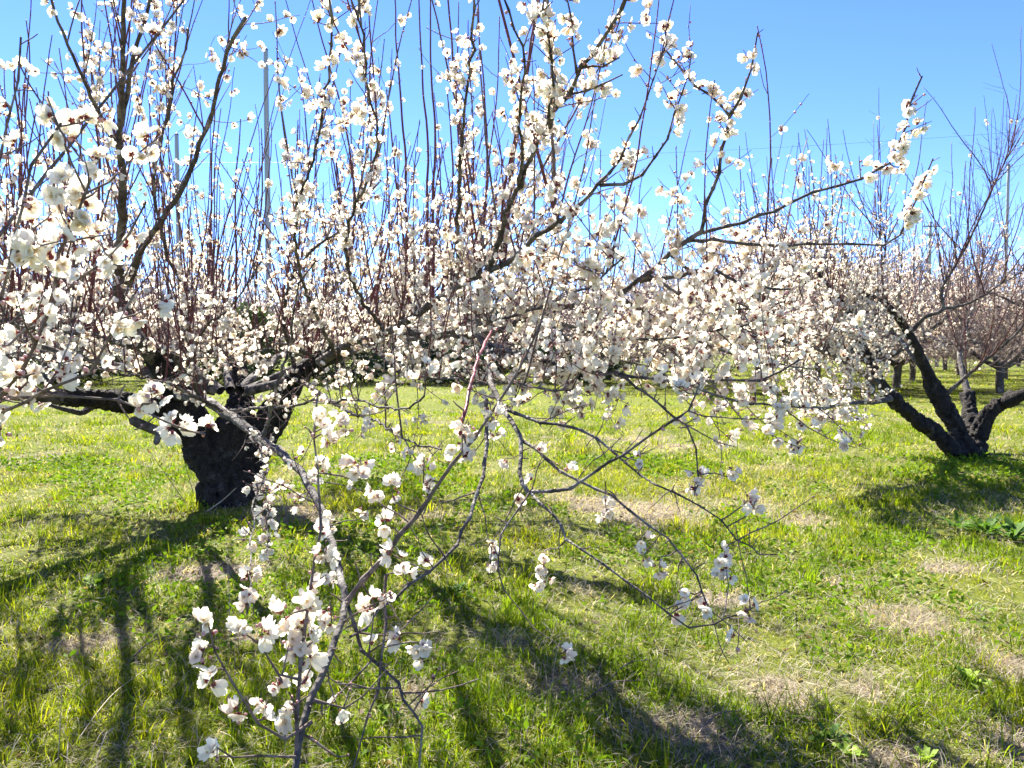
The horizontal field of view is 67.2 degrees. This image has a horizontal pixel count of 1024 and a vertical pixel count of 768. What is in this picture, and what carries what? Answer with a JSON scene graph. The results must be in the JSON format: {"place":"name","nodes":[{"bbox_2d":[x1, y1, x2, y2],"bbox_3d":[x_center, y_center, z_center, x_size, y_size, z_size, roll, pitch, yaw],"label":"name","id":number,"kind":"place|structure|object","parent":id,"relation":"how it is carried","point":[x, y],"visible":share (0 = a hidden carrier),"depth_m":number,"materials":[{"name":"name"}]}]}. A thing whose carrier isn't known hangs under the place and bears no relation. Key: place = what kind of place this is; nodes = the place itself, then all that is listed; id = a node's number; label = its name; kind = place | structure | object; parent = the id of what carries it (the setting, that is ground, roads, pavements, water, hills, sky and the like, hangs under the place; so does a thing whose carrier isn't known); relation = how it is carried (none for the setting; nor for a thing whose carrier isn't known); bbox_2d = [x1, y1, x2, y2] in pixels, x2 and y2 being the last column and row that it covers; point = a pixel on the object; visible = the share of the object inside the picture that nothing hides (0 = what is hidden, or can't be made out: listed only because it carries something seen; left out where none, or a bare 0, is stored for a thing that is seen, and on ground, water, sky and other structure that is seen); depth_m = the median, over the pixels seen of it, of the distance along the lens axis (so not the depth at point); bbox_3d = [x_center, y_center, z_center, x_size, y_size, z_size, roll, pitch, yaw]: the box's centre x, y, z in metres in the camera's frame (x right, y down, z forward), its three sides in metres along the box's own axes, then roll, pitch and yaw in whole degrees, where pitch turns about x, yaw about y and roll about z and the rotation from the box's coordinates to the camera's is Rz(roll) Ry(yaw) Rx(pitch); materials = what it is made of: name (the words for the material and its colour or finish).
{"place":"outdoors","nodes":[
{"label":"outdoors","id":0,"kind":"place"},
{"bbox_2d":[0,352,1023,767],"bbox_3d":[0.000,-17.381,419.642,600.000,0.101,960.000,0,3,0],"label":"ground","id":1,"kind":"structure","parent":0,"point":[918,402],"depth_m":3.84,"materials":[{"name":"green plant"}]},
{"bbox_2d":[58,693,61,760],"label":"dead stalk","id":2,"kind":"object","parent":1,"relation":"on","point":[59,728],"visible":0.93,"depth_m":2.10,"materials":[{"name":"plant"}]},
{"bbox_2d":[4,344,124,384],"bbox_3d":[-15.199,-0.665,26.010,4.867,1.549,3.820,0,3,0],"label":"evergreen shrub","id":3,"kind":"object","parent":1,"relation":"on","point":[97,374],"visible":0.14,"depth_m":25.68,"materials":[{"name":"green plant"}]},
{"bbox_2d":[1,249,171,363],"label":"orchard tree","id":4,"kind":"object","parent":1,"relation":"on","point":[80,321],"visible":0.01,"depth_m":28.10,"materials":[{"name":"brown plant"}]},
{"bbox_2d":[82,569,107,586],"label":"dock plant","id":5,"kind":"object","parent":1,"relation":"on","point":[96,577],"visible":0.88,"depth_m":3.73,"materials":[{"name":"green plant"}]},
{"bbox_2d":[0,228,198,386],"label":"orchard tree","id":6,"kind":"object","parent":1,"relation":"on","point":[46,378],"visible":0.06,"depth_m":23.60,"materials":[{"name":"brown plant"}]},
{"bbox_2d":[96,727,117,759],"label":"dead stalk","id":7,"kind":"object","parent":1,"relation":"on","point":[102,743],"visible":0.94,"depth_m":2.16,"materials":[{"name":"plant"}]},
{"bbox_2d":[73,669,144,747],"bbox_3d":[-1.260,1.009,2.409,0.004,0.056,0.521,0,3,-2],"label":"dead stalk","id":8,"kind":"object","parent":1,"relation":"on","point":[101,707],"visible":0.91,"depth_m":2.34,"materials":[{"name":"plant"}]},
{"bbox_2d":[28,234,268,376],"bbox_3d":[-11.002,-2.241,23.918,7.245,4.974,7.292,0,3,-2],"label":"orchard tree","id":9,"kind":"object","parent":1,"relation":"on","point":[173,336],"visible":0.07,"depth_m":23.37,"materials":[{"name":"brown plant"}]},
{"bbox_2d":[124,634,174,666],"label":"dead stalk","id":10,"kind":"object","parent":1,"relation":"on","point":[135,654],"visible":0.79,"depth_m":2.84,"materials":[{"name":"beige plant"}]},
{"bbox_2d":[46,235,260,355],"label":"orchard tree","id":11,"kind":"object","parent":1,"relation":"on","point":[177,296],"visible":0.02,"depth_m":28.40,"materials":[{"name":"brown plant"}]},
{"bbox_2d":[150,452,184,501],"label":"dead stalk","id":12,"kind":"object","parent":1,"relation":"on","point":[169,479],"visible":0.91,"depth_m":5.56,"materials":[{"name":"beige plant"}]},
{"bbox_2d":[174,132,180,288],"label":"utility pole","id":13,"kind":"object","parent":1,"relation":"on","point":[177,176],"visible":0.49,"depth_m":45.41,"materials":[{"name":"concrete"}]},
{"bbox_2d":[130,336,245,381],"bbox_3d":[-10.865,-0.788,25.952,3.754,1.774,3.273,0,3,0],"label":"evergreen shrub","id":14,"kind":"object","parent":1,"relation":"on","point":[211,372],"visible":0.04,"depth_m":25.37,"materials":[{"name":"green plant"}]},
{"bbox_2d":[206,488,235,511],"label":"dead stalk","id":15,"kind":"object","parent":1,"relation":"on","point":[220,501],"visible":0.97,"depth_m":5.32,"materials":[{"name":"plant"}]},
{"bbox_2d":[128,269,316,344],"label":"orchard tree","id":16,"kind":"object","parent":1,"relation":"on","point":[231,301],"visible":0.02,"depth_m":33.72,"materials":[{"name":"brown plant"}]},
{"bbox_2d":[226,544,229,615],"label":"dead stalk","id":17,"kind":"object","parent":1,"relation":"on","point":[228,583],"visible":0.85,"depth_m":3.24,"materials":[{"name":"plant"}]},
{"bbox_2d":[212,301,284,382],"bbox_3d":[-8.323,-1.273,24.430,2.363,2.843,2.000,0,3,0],"label":"evergreen shrub","id":18,"kind":"object","parent":1,"relation":"on","point":[270,339],"visible":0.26,"depth_m":24.20,"materials":[{"name":"green plant"}]},
{"bbox_2d":[162,262,355,365],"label":"orchard tree","id":19,"kind":"object","parent":1,"relation":"on","point":[263,304],"visible":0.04,"depth_m":27.52,"materials":[{"name":"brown plant"}]},
{"bbox_2d":[263,47,273,373],"bbox_3d":[-10.686,-7.335,33.709,0.299,14.582,0.296,0,3,0],"label":"utility pole","id":20,"kind":"object","parent":1,"relation":"on","point":[266,119],"visible":0.52,"depth_m":33.49,"materials":[{"name":"concrete"}]},
{"bbox_2d":[261,268,395,371],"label":"orchard tree","id":21,"kind":"object","parent":1,"relation":"on","point":[302,304],"depth_m":35.32,"materials":[{"name":"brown plant"}]},
{"bbox_2d":[286,336,394,383],"bbox_3d":[-5.683,-0.844,26.597,4.168,1.789,3.520,0,3,0],"label":"evergreen shrub","id":22,"kind":"object","parent":1,"relation":"on","point":[375,359],"visible":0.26,"depth_m":25.85,"materials":[{"name":"green plant"}]},
{"bbox_2d":[263,247,468,380],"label":"orchard tree","id":23,"kind":"object","parent":1,"relation":"on","point":[350,318],"visible":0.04,"depth_m":27.27,"materials":[{"name":"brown plant"}]},
{"bbox_2d":[342,233,515,363],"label":"orchard tree","id":24,"kind":"object","parent":1,"relation":"on","point":[427,297],"visible":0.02,"depth_m":32.11,"materials":[{"name":"brown plant"}]},
{"bbox_2d":[382,339,499,383],"bbox_3d":[-2.429,-0.783,25.951,4.048,1.725,3.155,0,3,0],"label":"evergreen shrub","id":25,"kind":"object","parent":1,"relation":"on","point":[458,358],"visible":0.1,"depth_m":25.48,"materials":[{"name":"green plant"}]},
{"bbox_2d":[444,582,470,594],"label":"dock plant","id":26,"kind":"object","parent":1,"relation":"on","point":[460,586],"visible":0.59,"depth_m":3.69,"materials":[{"name":"green plant"}]},
{"bbox_2d":[0,0,939,767],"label":"plum tree","id":27,"kind":"object","parent":1,"relation":"on","point":[232,448],"visible":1,"depth_m":2.87,"materials":[{"name":"white plant"}]},
{"bbox_2d":[357,240,604,362],"bbox_3d":[-0.991,-2.547,27.799,8.321,5.260,8.268,1,3,28],"label":"orchard tree","id":28,"kind":"object","parent":1,"relation":"on","point":[497,339],"visible":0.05,"depth_m":26.89,"materials":[{"name":"brown plant"}]},
{"bbox_2d":[467,309,521,377],"bbox_3d":[-0.769,-1.463,28.483,2.448,2.968,2.078,0,3,0],"label":"evergreen shrub","id":29,"kind":"object","parent":1,"relation":"on","point":[500,366],"visible":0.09,"depth_m":28.08,"materials":[{"name":"green plant"}]},
{"bbox_2d":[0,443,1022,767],"bbox_3d":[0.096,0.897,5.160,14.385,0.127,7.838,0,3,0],"label":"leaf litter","id":30,"kind":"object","parent":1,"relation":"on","point":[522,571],"visible":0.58,"depth_m":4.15,"materials":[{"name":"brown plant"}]},
{"bbox_2d":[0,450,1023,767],"bbox_3d":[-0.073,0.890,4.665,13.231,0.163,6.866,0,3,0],"label":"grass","id":31,"kind":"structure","parent":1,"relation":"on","point":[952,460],"depth_m":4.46,"materials":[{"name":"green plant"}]},
{"bbox_2d":[473,257,639,359],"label":"orchard tree","id":32,"kind":"object","parent":1,"relation":"on","point":[574,321],"visible":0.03,"depth_m":33.31,"materials":[{"name":"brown plant"}]},
{"bbox_2d":[517,336,631,383],"bbox_3d":[2.184,-0.801,26.452,4.120,1.810,3.211,0,3,0],"label":"evergreen shrub","id":33,"kind":"object","parent":1,"relation":"on","point":[619,365],"visible":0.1,"depth_m":25.97,"materials":[{"name":"green plant"}]},
{"bbox_2d":[584,680,637,700],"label":"dead stalk","id":34,"kind":"object","parent":1,"relation":"on","point":[608,684],"visible":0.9,"depth_m":2.52,"materials":[{"name":"beige plant"}]},
{"bbox_2d":[501,213,726,379],"bbox_3d":[3.537,-2.982,29.071,8.300,6.068,8.247,2,3,32],"label":"orchard tree","id":35,"kind":"object","parent":1,"relation":"on","point":[639,286],"visible":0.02,"depth_m":27.18,"materials":[{"name":"brown plant"}]},
{"bbox_2d":[567,274,681,369],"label":"orchard tree","id":36,"kind":"object","parent":1,"relation":"on","point":[611,328],"depth_m":35.49,"materials":[{"name":"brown plant"}]},
{"bbox_2d":[605,659,646,684],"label":"dead stalk","id":37,"kind":"object","parent":1,"relation":"on","point":[624,665],"visible":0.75,"depth_m":2.69,"materials":[{"name":"beige plant"}]},
{"bbox_2d":[539,215,757,385],"bbox_3d":[4.246,-2.419,24.623,7.321,5.283,8.007,0,3,8],"label":"orchard tree","id":38,"kind":"object","parent":1,"relation":"on","point":[622,314],"visible":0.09,"depth_m":24.42,"materials":[{"name":"brown plant"}]},
{"bbox_2d":[552,213,793,390],"bbox_3d":[4.566,-2.018,21.156,7.532,4.754,6.887,-2,3,-39],"label":"orchard tree","id":39,"kind":"object","parent":1,"relation":"on","point":[686,347],"visible":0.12,"depth_m":19.75,"materials":[{"name":"brown plant"}]},
{"bbox_2d":[596,220,800,371],"bbox_3d":[7.229,-2.959,28.898,8.198,6.035,8.252,0,3,2],"label":"orchard tree","id":40,"kind":"object","parent":1,"relation":"on","point":[701,369],"visible":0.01,"depth_m":28.60,"materials":[{"name":"brown plant"}]},
{"bbox_2d":[694,710,739,738],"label":"dead stalk","id":41,"kind":"object","parent":1,"relation":"on","point":[709,720],"visible":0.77,"depth_m":2.29,"materials":[{"name":"beige plant"}]},
{"bbox_2d":[676,249,852,370],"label":"orchard tree","id":42,"kind":"object","parent":1,"relation":"on","point":[758,367],"depth_m":35.96,"materials":[{"name":"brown plant"}]},
{"bbox_2d":[640,224,953,379],"bbox_3d":[8.695,-2.317,23.405,9.678,5.219,8.017,-2,3,-42],"label":"orchard tree","id":43,"kind":"object","parent":1,"relation":"on","point":[780,346],"visible":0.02,"depth_m":22.82,"materials":[{"name":"brown plant"}]},
{"bbox_2d":[732,241,883,378],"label":"orchard tree","id":44,"kind":"object","parent":1,"relation":"on","point":[819,370],"visible":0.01,"depth_m":28.93,"materials":[{"name":"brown plant"}]},
{"bbox_2d":[809,721,851,742],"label":"dock plant","id":45,"kind":"object","parent":1,"relation":"on","point":[833,728],"visible":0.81,"depth_m":2.27,"materials":[{"name":"green plant"}]},
{"bbox_2d":[831,739,868,757],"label":"dock plant","id":46,"kind":"object","parent":1,"relation":"on","point":[857,751],"visible":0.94,"depth_m":2.17,"materials":[{"name":"green plant"}]},
{"bbox_2d":[678,39,1023,458],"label":"plum tree","id":47,"kind":"object","parent":1,"relation":"on","point":[969,429],"visible":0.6,"depth_m":7.69,"materials":[{"name":"white plant"}]},
{"bbox_2d":[716,202,1023,392],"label":"orchard tree","id":48,"kind":"object","parent":1,"relation":"on","point":[922,329],"visible":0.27,"depth_m":18.76,"materials":[{"name":"brown plant"}]},
{"bbox_2d":[759,222,1022,387],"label":"orchard tree","id":49,"kind":"object","parent":1,"relation":"on","point":[896,364],"visible":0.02,"depth_m":23.12,"materials":[{"name":"brown plant"}]},
{"bbox_2d":[827,234,1018,380],"bbox_3d":[14.478,-2.617,28.939,7.193,5.298,7.866,1,3,21],"label":"orchard tree","id":50,"kind":"object","parent":1,"relation":"on","point":[912,376],"depth_m":28.46,"materials":[{"name":"brown plant"}]},
{"bbox_2d":[908,744,939,763],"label":"dock plant","id":51,"kind":"object","parent":1,"relation":"on","point":[926,748],"visible":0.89,"depth_m":2.15,"materials":[{"name":"green plant"}]},
{"bbox_2d":[923,221,938,360],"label":"utility pole","id":52,"kind":"object","parent":1,"relation":"on","point":[929,236],"visible":0.33,"depth_m":71.38,"materials":[{"name":"concrete"}]},
{"bbox_2d":[859,212,1023,392],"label":"orchard tree","id":53,"kind":"object","parent":1,"relation":"on","point":[1006,363],"visible":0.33,"depth_m":20.30,"materials":[{"name":"brown plant"}]},
{"bbox_2d":[890,190,1023,379],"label":"orchard tree","id":54,"kind":"object","parent":1,"relation":"on","point":[929,270],"visible":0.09,"depth_m":23.39,"materials":[{"name":"brown plant"}]},
{"bbox_2d":[936,509,977,527],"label":"dock plant","id":55,"kind":"object","parent":1,"relation":"on","point":[956,515],"visible":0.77,"depth_m":5.00,"materials":[{"name":"green plant"}]},
{"bbox_2d":[903,267,1023,379],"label":"orchard tree","id":56,"kind":"object","parent":1,"relation":"on","point":[1005,375],"depth_m":29.74,"materials":[{"name":"brown plant"}]},
{"bbox_2d":[916,294,1016,374],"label":"orchard tree","id":57,"kind":"object","parent":1,"relation":"on","point":[957,371],"visible":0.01,"depth_m":34.85,"materials":[{"name":"brown plant"}]},
{"bbox_2d":[942,346,997,369],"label":"orchard tree","id":58,"kind":"object","parent":1,"relation":"on","point":[944,364],"depth_m":44.04,"materials":[{"name":"brown plant"}]},
{"bbox_2d":[950,664,992,688],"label":"dock plant","id":59,"kind":"object","parent":1,"relation":"on","point":[963,671],"visible":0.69,"depth_m":2.66,"materials":[{"name":"green plant"}]},
{"bbox_2d":[956,512,1008,536],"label":"dock plant","id":60,"kind":"object","parent":1,"relation":"on","point":[989,522],"visible":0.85,"depth_m":4.78,"materials":[{"name":"green plant"}]},
{"bbox_2d":[970,237,1023,354],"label":"orchard tree","id":61,"kind":"object","parent":1,"relation":"on","point":[1004,305],"visible":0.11,"depth_m":21.73,"materials":[{"name":"brown plant"}]},
{"bbox_2d":[976,517,1023,539],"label":"dock plant","id":62,"kind":"object","parent":1,"relation":"on","point":[1015,531],"visible":0.95,"depth_m":4.68,"materials":[{"name":"green plant"}]},
{"bbox_2d":[1003,164,1009,356],"bbox_3d":[25.506,-5.823,39.782,0.170,11.024,0.168,0,3,0],"label":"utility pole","id":63,"kind":"object","parent":1,"relation":"on","point":[1007,190],"visible":0.4,"depth_m":39.58,"materials":[{"name":"metal"}]},
{"bbox_2d":[0,369,1023,767],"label":"dry grass","id":64,"kind":"structure","parent":0,"point":[754,653],"depth_m":3.15,"materials":[{"name":"beige plant"}]},
{"bbox_2d":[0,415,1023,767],"bbox_3d":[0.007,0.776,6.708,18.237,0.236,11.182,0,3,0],"label":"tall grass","id":65,"kind":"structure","parent":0,"point":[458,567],"depth_m":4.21,"materials":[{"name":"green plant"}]},
{"bbox_2d":[0,0,1023,348],"label":"sky","id":66,"kind":"structure","parent":0,"point":[849,56],"materials":[{"name":"blue"}]},
{"bbox_2d":[197,131,1022,162],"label":"power line","id":67,"kind":"object","parent":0,"point":[569,156],"visible":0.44,"depth_m":60.03,"materials":[{"name":"grey metal"}]}
]}

